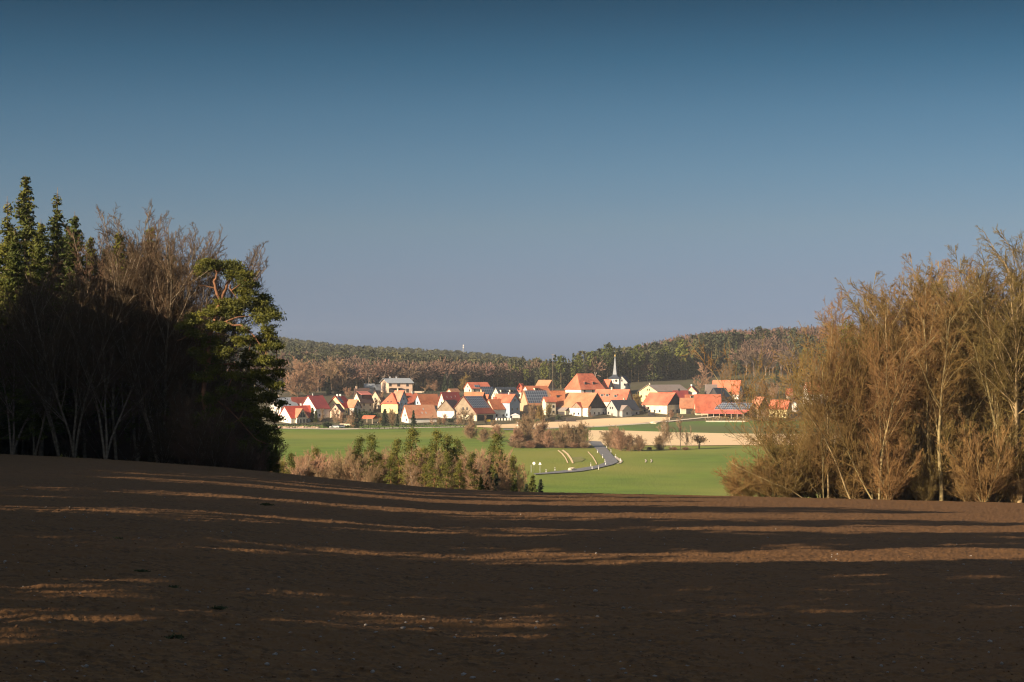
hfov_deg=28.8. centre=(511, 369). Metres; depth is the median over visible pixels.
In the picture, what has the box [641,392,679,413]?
farmhouse
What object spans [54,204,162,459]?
bare tree
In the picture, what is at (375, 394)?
house
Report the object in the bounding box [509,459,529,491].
larch tree
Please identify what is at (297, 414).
house
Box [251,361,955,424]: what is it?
ground
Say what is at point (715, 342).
hill wood
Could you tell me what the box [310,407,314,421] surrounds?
thuja tree
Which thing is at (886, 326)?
bare tree
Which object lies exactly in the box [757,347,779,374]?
bare tree
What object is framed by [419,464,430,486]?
pine tree
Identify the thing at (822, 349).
pine tree
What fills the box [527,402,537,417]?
bare tree
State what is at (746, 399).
young tree
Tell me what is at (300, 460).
bare tree
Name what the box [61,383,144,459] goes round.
bare shrub
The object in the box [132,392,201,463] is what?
bare shrub
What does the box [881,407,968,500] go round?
bare shrub
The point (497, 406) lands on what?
house
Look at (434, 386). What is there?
bare tree
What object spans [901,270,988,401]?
bare tree
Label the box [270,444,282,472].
spruce tree
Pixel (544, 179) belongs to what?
sky
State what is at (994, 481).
bare shrub
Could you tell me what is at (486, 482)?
spruce tree
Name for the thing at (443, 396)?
house
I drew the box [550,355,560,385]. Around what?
spruce tree
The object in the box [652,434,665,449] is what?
bare bush
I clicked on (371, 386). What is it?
shed
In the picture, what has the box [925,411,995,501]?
bare shrub
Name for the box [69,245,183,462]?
bare tree
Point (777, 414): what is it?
young tree
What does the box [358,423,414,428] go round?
clipped hedge
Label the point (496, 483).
spruce tree
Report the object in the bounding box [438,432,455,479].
pine tree
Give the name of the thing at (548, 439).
bare bush
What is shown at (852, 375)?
young tree
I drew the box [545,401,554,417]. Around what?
budding tree
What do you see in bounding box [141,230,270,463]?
bare tree
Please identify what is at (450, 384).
spruce tree
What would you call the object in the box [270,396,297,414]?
house
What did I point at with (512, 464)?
pine tree
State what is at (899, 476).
bare shrub
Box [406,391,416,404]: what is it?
house
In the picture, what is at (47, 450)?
bare shrub
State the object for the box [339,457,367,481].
bare tree
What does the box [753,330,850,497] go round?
young tree
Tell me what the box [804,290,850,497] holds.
bare tree
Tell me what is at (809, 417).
young tree
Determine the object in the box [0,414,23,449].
bare shrub
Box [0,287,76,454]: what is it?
bare tree
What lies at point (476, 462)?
bare tree
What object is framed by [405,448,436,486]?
bare tree
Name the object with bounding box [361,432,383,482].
pine tree
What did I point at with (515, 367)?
pine tree
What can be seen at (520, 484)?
larch tree
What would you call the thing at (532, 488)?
spruce tree
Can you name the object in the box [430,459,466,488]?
bare tree
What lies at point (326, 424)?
evergreen bush
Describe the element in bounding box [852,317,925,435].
bare tree
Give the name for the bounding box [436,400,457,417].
barn
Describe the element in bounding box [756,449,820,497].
bare shrub
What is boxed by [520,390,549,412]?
barn
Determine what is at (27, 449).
bare shrub
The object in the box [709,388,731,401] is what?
barn
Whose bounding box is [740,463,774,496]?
bare shrub
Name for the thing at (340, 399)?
house
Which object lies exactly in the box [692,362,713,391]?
bare tree
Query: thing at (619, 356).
spruce tree
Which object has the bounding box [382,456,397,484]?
pine tree
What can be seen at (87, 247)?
spruce tree
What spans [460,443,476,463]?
bare tree
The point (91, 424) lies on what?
bare shrub
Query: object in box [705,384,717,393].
house
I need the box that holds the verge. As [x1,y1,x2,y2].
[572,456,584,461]
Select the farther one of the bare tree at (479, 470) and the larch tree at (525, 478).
the larch tree at (525, 478)
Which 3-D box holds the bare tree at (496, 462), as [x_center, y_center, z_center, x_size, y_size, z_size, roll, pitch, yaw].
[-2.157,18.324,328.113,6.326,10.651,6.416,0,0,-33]
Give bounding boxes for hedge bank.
[510,436,591,447]
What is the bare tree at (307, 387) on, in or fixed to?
on the ground
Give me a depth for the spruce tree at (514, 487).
296.86 m
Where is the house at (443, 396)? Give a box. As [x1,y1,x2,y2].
[436,392,460,406]
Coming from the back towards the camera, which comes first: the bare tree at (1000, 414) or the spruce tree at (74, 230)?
the bare tree at (1000, 414)
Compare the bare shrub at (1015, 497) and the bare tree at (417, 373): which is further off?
the bare tree at (417, 373)
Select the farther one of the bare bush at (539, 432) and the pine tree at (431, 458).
the bare bush at (539, 432)
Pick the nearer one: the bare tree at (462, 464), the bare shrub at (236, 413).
the bare shrub at (236, 413)
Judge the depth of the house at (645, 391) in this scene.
1023.05 m
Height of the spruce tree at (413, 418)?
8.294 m
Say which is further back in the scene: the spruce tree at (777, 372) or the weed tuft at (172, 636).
the spruce tree at (777, 372)
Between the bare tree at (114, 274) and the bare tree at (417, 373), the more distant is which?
the bare tree at (417, 373)
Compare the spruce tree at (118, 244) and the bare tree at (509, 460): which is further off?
the bare tree at (509, 460)
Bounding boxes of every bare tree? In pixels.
[0,251,73,456]
[0,274,97,455]
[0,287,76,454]
[8,261,158,457]
[24,262,176,458]
[32,226,127,457]
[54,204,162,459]
[63,222,226,460]
[66,207,187,459]
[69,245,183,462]
[70,198,183,458]
[77,218,229,461]
[105,211,227,461]
[129,237,247,414]
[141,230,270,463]
[161,225,268,463]
[178,319,254,419]
[281,356,310,396]
[285,360,301,385]
[285,455,313,475]
[291,460,307,474]
[293,449,324,466]
[294,451,330,475]
[297,457,311,475]
[298,362,316,393]
[304,454,337,478]
[307,364,326,393]
[307,463,330,477]
[309,358,325,381]
[317,356,350,392]
[317,457,336,475]
[318,408,325,420]
[320,356,344,389]
[322,465,344,479]
[323,452,339,469]
[328,361,355,392]
[331,408,339,422]
[331,446,368,480]
[332,440,378,480]
[337,413,345,422]
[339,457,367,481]
[344,387,350,395]
[347,409,357,427]
[359,363,378,380]
[362,464,382,482]
[366,459,397,483]
[367,455,400,483]
[370,358,394,378]
[375,446,396,477]
[381,460,409,484]
[384,364,404,377]
[388,408,396,424]
[399,363,422,379]
[400,454,422,486]
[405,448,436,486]
[420,378,431,390]
[425,451,458,488]
[428,379,440,390]
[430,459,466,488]
[435,356,455,378]
[441,413,448,423]
[452,454,484,488]
[453,449,489,489]
[454,412,460,423]
[457,408,469,424]
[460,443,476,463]
[461,448,492,490]
[468,412,475,423]
[482,450,512,488]
[482,472,505,490]
[504,449,515,489]
[525,359,544,385]
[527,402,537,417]
[529,407,535,419]
[585,356,605,376]
[640,360,653,380]
[656,418,670,449]
[661,415,672,442]
[668,409,675,417]
[671,413,684,448]
[684,430,688,446]
[689,426,693,444]
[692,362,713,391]
[718,363,733,379]
[728,346,744,373]
[735,391,745,401]
[736,345,754,374]
[744,348,763,366]
[756,379,769,395]
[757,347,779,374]
[760,354,771,374]
[767,359,779,368]
[768,381,780,396]
[772,353,791,369]
[781,350,797,372]
[790,348,807,367]
[795,291,918,498]
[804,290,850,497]
[814,310,878,405]
[818,271,917,498]
[819,322,873,438]
[837,275,929,421]
[844,324,939,499]
[845,275,917,498]
[846,272,976,499]
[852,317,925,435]
[858,272,973,500]
[865,252,968,500]
[871,294,916,417]
[877,252,1014,500]
[895,259,960,410]
[898,243,1022,501]
[898,266,965,332]
[899,287,987,500]
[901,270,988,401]
[908,259,999,438]
[932,242,1023,502]
[932,275,1022,445]
[941,256,1020,501]
[956,224,1023,502]
[959,273,1009,426]
[977,333,1023,440]
[986,266,1023,409]
[1002,241,1023,332]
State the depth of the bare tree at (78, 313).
180.86 m
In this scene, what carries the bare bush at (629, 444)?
on the meadow at (668, 471)
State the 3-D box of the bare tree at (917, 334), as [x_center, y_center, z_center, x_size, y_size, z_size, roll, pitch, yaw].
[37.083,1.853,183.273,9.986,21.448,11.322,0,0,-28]
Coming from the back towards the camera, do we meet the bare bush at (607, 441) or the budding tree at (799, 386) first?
the bare bush at (607, 441)
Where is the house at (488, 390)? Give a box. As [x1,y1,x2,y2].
[479,387,493,398]
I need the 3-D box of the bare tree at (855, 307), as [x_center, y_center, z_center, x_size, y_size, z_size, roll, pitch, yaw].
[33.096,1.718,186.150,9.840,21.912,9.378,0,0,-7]
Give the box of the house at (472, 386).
[463,382,489,391]
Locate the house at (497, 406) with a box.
[487,397,505,418]
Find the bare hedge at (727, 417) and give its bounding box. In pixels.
[709,417,748,420]
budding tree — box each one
[457,372,471,390]
[533,403,545,419]
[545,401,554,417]
[633,392,641,405]
[766,354,872,439]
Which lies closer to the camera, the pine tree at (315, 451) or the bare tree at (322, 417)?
the pine tree at (315, 451)
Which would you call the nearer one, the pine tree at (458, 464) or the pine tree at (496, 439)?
the pine tree at (458, 464)
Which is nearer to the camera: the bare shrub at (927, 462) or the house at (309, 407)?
the bare shrub at (927, 462)
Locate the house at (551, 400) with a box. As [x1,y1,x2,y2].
[541,397,556,414]
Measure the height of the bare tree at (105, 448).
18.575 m
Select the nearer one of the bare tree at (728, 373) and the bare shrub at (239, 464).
the bare shrub at (239, 464)
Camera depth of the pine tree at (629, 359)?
1178.61 m
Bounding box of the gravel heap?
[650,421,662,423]
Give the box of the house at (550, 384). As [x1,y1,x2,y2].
[535,380,555,390]
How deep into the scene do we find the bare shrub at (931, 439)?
193.47 m
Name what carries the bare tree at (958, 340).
on the ground
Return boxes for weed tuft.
[134,569,150,571]
[164,633,183,638]
[211,604,227,609]
[257,502,274,505]
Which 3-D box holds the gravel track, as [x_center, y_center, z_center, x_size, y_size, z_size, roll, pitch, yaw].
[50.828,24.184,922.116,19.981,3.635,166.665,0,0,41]
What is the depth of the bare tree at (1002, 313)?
211.56 m
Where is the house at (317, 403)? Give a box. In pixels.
[302,393,330,417]
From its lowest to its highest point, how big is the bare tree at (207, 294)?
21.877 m
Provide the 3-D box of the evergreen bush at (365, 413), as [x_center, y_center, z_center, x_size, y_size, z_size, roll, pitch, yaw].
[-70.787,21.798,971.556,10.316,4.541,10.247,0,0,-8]
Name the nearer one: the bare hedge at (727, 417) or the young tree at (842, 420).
the young tree at (842, 420)
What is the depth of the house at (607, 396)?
1003.19 m
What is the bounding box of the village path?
[281,426,466,428]
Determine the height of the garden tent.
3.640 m
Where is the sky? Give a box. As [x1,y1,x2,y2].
[0,0,1023,362]
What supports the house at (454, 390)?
on the ground
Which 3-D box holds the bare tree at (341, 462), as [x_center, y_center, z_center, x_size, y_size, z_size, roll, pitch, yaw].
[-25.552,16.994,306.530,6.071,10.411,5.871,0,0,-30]
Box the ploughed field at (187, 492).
[0,454,1023,681]
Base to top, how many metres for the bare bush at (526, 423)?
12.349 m
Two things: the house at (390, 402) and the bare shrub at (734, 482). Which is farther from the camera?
the house at (390, 402)
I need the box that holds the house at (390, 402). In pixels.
[380,393,399,413]
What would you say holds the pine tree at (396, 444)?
on the ground
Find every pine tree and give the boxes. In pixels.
[279,459,289,473]
[285,453,296,473]
[309,445,324,469]
[351,436,372,480]
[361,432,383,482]
[373,451,385,481]
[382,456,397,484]
[390,439,408,484]
[394,424,424,483]
[416,446,429,485]
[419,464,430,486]
[421,449,441,487]
[422,428,449,486]
[437,451,455,487]
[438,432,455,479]
[448,447,461,488]
[451,436,466,476]
[453,460,468,488]
[464,452,481,489]
[484,429,507,480]
[490,445,510,489]
[505,453,520,490]
[512,365,518,384]
[523,368,529,379]
[540,362,549,379]
[555,355,566,373]
[570,366,576,377]
[572,355,583,372]
[585,350,597,370]
[601,343,614,378]
[626,351,637,381]
[633,344,645,381]
[654,349,664,380]
[663,346,671,364]
[674,339,688,379]
[798,348,807,365]
[817,342,828,362]
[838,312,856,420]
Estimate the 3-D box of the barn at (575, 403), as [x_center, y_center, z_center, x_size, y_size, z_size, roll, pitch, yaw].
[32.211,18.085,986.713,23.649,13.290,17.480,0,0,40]
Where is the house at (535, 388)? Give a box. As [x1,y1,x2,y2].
[522,386,550,393]
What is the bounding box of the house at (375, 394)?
[371,390,384,408]
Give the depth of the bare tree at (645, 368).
1184.96 m
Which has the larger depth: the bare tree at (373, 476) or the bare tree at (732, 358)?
the bare tree at (732, 358)
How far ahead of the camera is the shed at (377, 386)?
1086.78 m
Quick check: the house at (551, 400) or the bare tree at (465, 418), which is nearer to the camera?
the bare tree at (465, 418)
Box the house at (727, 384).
[712,380,743,398]
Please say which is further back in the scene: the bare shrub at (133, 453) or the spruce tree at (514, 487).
the spruce tree at (514, 487)
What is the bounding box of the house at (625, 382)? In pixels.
[621,376,630,388]
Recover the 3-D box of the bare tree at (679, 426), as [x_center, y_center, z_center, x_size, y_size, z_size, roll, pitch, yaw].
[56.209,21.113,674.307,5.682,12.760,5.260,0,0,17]
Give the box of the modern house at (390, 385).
[379,377,413,392]
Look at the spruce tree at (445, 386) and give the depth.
1129.89 m
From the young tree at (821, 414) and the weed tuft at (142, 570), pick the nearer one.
the weed tuft at (142, 570)
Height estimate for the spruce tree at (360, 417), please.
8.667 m
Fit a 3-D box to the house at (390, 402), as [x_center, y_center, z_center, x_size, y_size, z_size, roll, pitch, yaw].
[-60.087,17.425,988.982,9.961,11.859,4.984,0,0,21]
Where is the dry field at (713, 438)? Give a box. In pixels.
[588,430,817,445]
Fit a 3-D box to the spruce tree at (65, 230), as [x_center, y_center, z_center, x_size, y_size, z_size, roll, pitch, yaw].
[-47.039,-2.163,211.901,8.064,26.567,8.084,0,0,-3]
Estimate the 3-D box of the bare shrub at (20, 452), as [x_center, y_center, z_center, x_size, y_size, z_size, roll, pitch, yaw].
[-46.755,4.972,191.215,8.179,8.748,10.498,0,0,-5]
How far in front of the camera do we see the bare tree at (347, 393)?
1046.79 m
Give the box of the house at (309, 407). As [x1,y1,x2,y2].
[300,403,310,412]
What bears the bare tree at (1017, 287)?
on the ground
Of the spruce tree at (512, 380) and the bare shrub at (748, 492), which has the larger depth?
the spruce tree at (512, 380)
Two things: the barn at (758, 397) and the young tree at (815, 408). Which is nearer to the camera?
the young tree at (815, 408)
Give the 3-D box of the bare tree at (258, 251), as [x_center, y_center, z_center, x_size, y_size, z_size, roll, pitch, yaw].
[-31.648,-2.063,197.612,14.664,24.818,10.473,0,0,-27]
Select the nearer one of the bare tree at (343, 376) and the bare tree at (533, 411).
the bare tree at (533, 411)
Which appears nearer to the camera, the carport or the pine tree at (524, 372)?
the carport
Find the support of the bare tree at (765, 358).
on the ground
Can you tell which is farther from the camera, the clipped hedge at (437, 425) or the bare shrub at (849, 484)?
the clipped hedge at (437, 425)
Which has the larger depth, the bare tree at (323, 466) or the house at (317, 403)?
the house at (317, 403)
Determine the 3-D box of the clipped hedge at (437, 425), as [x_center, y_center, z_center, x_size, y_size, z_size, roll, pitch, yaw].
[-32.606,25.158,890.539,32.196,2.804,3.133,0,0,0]
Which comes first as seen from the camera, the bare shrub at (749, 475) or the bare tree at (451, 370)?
the bare shrub at (749, 475)
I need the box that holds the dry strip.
[477,417,669,427]
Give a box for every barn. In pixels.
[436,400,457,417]
[454,396,495,420]
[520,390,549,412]
[556,392,605,416]
[693,394,720,414]
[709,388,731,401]
[752,396,768,416]
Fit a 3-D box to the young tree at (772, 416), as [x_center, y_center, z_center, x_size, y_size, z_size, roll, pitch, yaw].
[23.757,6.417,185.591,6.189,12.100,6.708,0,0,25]
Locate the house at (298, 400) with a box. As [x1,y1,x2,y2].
[291,397,305,405]
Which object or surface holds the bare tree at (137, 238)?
on the ground
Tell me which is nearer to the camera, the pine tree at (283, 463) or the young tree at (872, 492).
the young tree at (872, 492)
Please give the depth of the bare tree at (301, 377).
1045.22 m
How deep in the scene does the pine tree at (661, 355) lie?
1191.80 m
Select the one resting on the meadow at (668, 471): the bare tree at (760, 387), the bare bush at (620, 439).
the bare bush at (620, 439)
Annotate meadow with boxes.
[61,425,820,497]
[545,421,840,433]
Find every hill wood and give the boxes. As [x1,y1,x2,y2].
[214,335,567,390]
[484,323,1010,388]
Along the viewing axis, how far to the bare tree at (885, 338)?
200.98 m
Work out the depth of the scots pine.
178.66 m
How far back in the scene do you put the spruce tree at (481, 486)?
296.86 m
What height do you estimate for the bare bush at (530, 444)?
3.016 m
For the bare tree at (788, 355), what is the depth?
1213.52 m
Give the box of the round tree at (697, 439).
[692,435,709,448]
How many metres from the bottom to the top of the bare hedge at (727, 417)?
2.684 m
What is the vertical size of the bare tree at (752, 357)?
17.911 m
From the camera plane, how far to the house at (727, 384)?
1039.16 m
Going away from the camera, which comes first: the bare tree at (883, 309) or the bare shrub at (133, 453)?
the bare shrub at (133, 453)
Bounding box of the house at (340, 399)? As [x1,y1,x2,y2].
[328,394,347,414]
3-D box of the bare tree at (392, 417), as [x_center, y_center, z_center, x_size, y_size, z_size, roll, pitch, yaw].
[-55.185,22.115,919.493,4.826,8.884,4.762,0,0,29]
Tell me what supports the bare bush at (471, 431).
on the meadow at (668, 471)
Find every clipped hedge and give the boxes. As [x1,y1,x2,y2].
[277,423,320,426]
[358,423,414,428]
[404,423,472,426]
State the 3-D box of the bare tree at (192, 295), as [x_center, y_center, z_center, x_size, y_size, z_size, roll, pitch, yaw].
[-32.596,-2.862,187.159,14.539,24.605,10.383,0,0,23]
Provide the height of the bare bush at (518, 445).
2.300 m
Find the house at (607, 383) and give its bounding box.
[602,379,614,388]
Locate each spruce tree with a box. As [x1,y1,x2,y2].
[0,176,54,454]
[0,202,20,453]
[0,222,78,455]
[0,231,37,454]
[45,187,79,389]
[50,215,102,457]
[61,225,70,456]
[82,229,149,454]
[83,236,99,390]
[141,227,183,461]
[247,403,260,469]
[259,425,274,471]
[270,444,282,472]
[326,376,331,393]
[336,384,345,393]
[352,408,359,427]
[358,409,363,425]
[380,409,389,425]
[411,410,416,426]
[442,374,447,390]
[449,376,452,388]
[478,478,483,489]
[482,468,492,490]
[492,473,499,490]
[505,357,516,387]
[511,479,518,491]
[528,475,537,491]
[537,479,543,491]
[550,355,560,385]
[568,353,577,383]
[603,342,613,378]
[616,345,624,376]
[645,345,658,380]
[653,351,662,378]
[682,339,693,375]
[687,339,700,376]
[732,341,742,371]
[773,362,781,386]
[808,344,816,373]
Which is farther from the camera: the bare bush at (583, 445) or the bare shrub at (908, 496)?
the bare bush at (583, 445)
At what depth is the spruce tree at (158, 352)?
191.67 m
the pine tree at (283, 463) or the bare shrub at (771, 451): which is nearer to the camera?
the bare shrub at (771, 451)
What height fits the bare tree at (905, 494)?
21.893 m
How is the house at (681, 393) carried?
on the ground
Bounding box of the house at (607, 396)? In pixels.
[595,387,632,407]
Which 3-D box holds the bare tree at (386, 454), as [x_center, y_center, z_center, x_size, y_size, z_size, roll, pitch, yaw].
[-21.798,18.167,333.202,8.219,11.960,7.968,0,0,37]
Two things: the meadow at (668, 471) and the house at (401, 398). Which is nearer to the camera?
the meadow at (668, 471)
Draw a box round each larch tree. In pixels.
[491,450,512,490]
[494,460,524,491]
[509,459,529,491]
[509,465,523,490]
[519,463,529,489]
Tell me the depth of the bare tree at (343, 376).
1079.52 m
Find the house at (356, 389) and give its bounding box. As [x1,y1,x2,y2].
[354,386,369,394]
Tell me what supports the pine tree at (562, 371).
on the ground
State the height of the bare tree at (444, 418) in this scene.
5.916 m
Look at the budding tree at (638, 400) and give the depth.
996.80 m
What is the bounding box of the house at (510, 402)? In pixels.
[493,392,520,417]
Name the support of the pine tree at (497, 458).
on the ground
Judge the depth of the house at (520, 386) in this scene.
1039.80 m
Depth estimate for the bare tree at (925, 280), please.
240.79 m
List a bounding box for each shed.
[363,384,374,392]
[375,384,381,390]
[702,402,754,417]
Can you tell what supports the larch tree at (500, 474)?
on the ground
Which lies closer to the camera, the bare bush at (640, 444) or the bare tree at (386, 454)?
the bare tree at (386, 454)
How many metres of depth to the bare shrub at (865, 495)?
185.07 m
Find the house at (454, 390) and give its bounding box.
[446,388,460,394]
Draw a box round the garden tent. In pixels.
[511,413,519,417]
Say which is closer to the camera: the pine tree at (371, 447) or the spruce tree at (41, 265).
the spruce tree at (41, 265)
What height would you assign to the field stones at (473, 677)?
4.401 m
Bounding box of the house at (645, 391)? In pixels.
[638,383,689,401]
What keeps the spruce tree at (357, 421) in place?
on the ground
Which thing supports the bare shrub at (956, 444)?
on the ground
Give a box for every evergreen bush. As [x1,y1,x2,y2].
[321,422,333,427]
[361,410,375,416]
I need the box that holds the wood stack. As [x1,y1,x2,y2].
[566,418,575,421]
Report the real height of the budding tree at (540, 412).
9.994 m
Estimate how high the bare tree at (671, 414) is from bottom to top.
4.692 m
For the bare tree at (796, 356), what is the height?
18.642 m
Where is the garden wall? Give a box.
[706,421,744,421]
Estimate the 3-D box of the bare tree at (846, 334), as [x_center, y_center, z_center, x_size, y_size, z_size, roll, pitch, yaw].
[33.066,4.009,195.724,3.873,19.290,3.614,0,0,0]
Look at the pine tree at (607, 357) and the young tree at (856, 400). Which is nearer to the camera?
the young tree at (856, 400)
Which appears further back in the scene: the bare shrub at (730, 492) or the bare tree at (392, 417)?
the bare tree at (392, 417)
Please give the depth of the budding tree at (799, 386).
197.81 m
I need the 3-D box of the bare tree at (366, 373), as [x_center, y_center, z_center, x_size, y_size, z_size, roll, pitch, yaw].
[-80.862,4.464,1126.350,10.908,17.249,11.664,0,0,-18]
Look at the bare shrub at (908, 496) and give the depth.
185.44 m
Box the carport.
[362,415,378,423]
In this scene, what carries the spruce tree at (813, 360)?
on the ground
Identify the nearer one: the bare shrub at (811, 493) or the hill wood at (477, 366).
the bare shrub at (811, 493)
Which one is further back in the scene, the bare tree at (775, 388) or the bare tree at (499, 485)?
the bare tree at (775, 388)
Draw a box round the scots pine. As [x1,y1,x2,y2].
[173,257,291,452]
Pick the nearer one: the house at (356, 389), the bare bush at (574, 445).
the bare bush at (574, 445)
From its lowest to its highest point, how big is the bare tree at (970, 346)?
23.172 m
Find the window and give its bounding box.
[389,388,400,392]
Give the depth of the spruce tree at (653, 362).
1184.44 m
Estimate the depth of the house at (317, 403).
973.95 m
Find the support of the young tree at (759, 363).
on the ground
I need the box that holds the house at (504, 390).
[490,387,520,398]
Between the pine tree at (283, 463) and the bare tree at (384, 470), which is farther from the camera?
the bare tree at (384, 470)
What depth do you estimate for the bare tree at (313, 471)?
299.43 m
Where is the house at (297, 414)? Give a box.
[279,406,310,422]
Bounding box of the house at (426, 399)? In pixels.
[413,394,438,409]
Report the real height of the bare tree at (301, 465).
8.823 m
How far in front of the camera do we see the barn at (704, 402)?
981.82 m
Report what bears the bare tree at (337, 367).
on the ground
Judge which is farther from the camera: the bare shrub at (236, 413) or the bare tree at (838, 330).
the bare tree at (838, 330)
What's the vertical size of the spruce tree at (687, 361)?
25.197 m
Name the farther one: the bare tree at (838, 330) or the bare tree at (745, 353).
the bare tree at (745, 353)
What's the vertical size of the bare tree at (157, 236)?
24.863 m
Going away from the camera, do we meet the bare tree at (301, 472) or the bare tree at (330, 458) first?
the bare tree at (301, 472)
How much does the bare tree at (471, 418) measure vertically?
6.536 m
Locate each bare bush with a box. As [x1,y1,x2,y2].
[461,421,479,438]
[476,428,491,441]
[488,423,505,437]
[505,439,522,447]
[508,426,524,442]
[514,442,523,447]
[515,412,541,444]
[524,440,538,447]
[529,418,549,442]
[541,428,555,446]
[551,423,567,444]
[561,423,579,446]
[569,442,579,447]
[571,421,593,446]
[577,442,589,447]
[599,424,618,448]
[608,435,617,448]
[610,426,628,450]
[621,434,636,450]
[632,435,646,450]
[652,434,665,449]
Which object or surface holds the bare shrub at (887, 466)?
on the ground
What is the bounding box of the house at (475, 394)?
[463,392,486,400]
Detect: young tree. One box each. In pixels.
[679,340,803,463]
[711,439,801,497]
[723,333,797,495]
[728,374,797,496]
[735,377,821,497]
[737,358,805,463]
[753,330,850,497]
[771,321,885,498]
[777,360,849,497]
[778,332,886,498]
[782,359,840,489]
[783,416,831,497]
[789,351,859,498]
[798,311,894,497]
[811,315,884,448]
[815,321,921,498]
[816,345,881,491]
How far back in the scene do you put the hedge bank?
686.13 m
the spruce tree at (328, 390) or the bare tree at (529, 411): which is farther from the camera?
the spruce tree at (328, 390)
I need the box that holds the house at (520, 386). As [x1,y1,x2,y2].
[517,383,523,397]
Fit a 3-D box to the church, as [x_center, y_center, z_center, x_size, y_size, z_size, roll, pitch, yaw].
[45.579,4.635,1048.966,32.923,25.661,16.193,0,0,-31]
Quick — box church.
[564,359,621,392]
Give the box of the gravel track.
[532,416,724,428]
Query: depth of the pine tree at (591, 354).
1162.60 m
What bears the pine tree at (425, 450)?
on the ground
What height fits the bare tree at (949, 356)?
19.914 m
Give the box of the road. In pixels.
[534,441,617,473]
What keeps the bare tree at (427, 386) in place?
on the ground
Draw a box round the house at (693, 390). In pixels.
[688,384,699,394]
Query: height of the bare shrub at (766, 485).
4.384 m
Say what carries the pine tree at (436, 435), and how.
on the ground
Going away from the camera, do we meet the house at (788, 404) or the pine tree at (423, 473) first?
the pine tree at (423, 473)
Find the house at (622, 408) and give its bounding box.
[605,398,639,416]
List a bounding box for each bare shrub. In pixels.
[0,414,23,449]
[0,438,12,453]
[3,432,53,455]
[18,433,81,456]
[22,414,65,456]
[36,388,103,458]
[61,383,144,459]
[66,384,147,458]
[86,410,148,461]
[95,410,157,460]
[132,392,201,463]
[154,387,214,464]
[160,381,275,468]
[220,397,276,467]
[233,453,257,468]
[250,427,288,473]
[712,455,782,495]
[721,478,740,495]
[723,468,751,495]
[738,483,758,495]
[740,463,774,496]
[745,454,806,496]
[750,424,831,497]
[752,448,836,497]
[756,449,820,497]
[767,471,813,496]
[776,439,851,498]
[783,425,895,498]
[820,426,891,498]
[825,444,872,498]
[853,427,907,499]
[857,430,922,499]
[861,438,920,499]
[875,417,935,499]
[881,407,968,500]
[882,435,936,499]
[895,463,925,499]
[900,415,955,454]
[903,418,985,495]
[907,448,945,499]
[907,462,944,500]
[922,425,1000,500]
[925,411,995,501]
[935,412,1023,501]
[942,456,988,501]
[946,433,1014,501]
[951,411,1023,501]
[982,448,1023,502]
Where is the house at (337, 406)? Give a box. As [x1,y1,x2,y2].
[329,403,344,417]
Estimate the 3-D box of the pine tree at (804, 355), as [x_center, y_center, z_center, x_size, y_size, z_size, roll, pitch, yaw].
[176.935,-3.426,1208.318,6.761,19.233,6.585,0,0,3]
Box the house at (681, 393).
[672,389,688,397]
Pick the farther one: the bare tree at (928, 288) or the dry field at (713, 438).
the dry field at (713, 438)
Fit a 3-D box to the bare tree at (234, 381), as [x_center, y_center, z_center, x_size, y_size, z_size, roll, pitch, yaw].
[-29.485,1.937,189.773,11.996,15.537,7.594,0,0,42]
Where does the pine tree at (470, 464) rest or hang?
on the ground
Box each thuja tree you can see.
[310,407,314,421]
[314,411,317,421]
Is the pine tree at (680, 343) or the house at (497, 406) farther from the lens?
the pine tree at (680, 343)
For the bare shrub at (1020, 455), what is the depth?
179.44 m
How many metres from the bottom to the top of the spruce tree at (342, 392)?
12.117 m
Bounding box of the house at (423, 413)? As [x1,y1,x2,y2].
[400,405,437,422]
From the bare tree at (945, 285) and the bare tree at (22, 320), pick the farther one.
the bare tree at (945, 285)
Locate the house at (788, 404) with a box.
[768,400,791,417]
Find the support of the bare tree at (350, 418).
on the meadow at (668, 471)
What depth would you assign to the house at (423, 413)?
955.01 m
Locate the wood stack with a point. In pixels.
(570, 419)
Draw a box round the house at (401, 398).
[394,388,408,412]
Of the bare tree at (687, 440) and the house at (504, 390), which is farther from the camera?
the house at (504, 390)
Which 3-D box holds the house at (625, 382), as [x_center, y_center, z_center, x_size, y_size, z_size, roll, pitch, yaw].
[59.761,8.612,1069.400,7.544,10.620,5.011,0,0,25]
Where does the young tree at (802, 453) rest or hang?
on the ground
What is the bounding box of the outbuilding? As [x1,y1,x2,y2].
[679,398,693,413]
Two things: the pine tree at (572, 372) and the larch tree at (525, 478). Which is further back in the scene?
the pine tree at (572, 372)
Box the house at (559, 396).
[550,391,564,406]
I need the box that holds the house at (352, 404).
[347,399,361,414]
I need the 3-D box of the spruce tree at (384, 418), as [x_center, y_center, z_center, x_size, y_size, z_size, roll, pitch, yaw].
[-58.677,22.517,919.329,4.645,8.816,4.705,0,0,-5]
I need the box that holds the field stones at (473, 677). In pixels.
[3,483,1023,681]
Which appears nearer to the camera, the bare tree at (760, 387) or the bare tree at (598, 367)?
the bare tree at (760, 387)
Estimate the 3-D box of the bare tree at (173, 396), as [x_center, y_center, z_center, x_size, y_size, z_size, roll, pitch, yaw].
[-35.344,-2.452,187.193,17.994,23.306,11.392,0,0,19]
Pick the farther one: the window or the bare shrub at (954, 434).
the window
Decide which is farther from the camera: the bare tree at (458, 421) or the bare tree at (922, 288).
the bare tree at (458, 421)
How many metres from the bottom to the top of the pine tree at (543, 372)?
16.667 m
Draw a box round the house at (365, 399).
[353,391,374,411]
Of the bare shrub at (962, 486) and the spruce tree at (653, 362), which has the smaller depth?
the bare shrub at (962, 486)

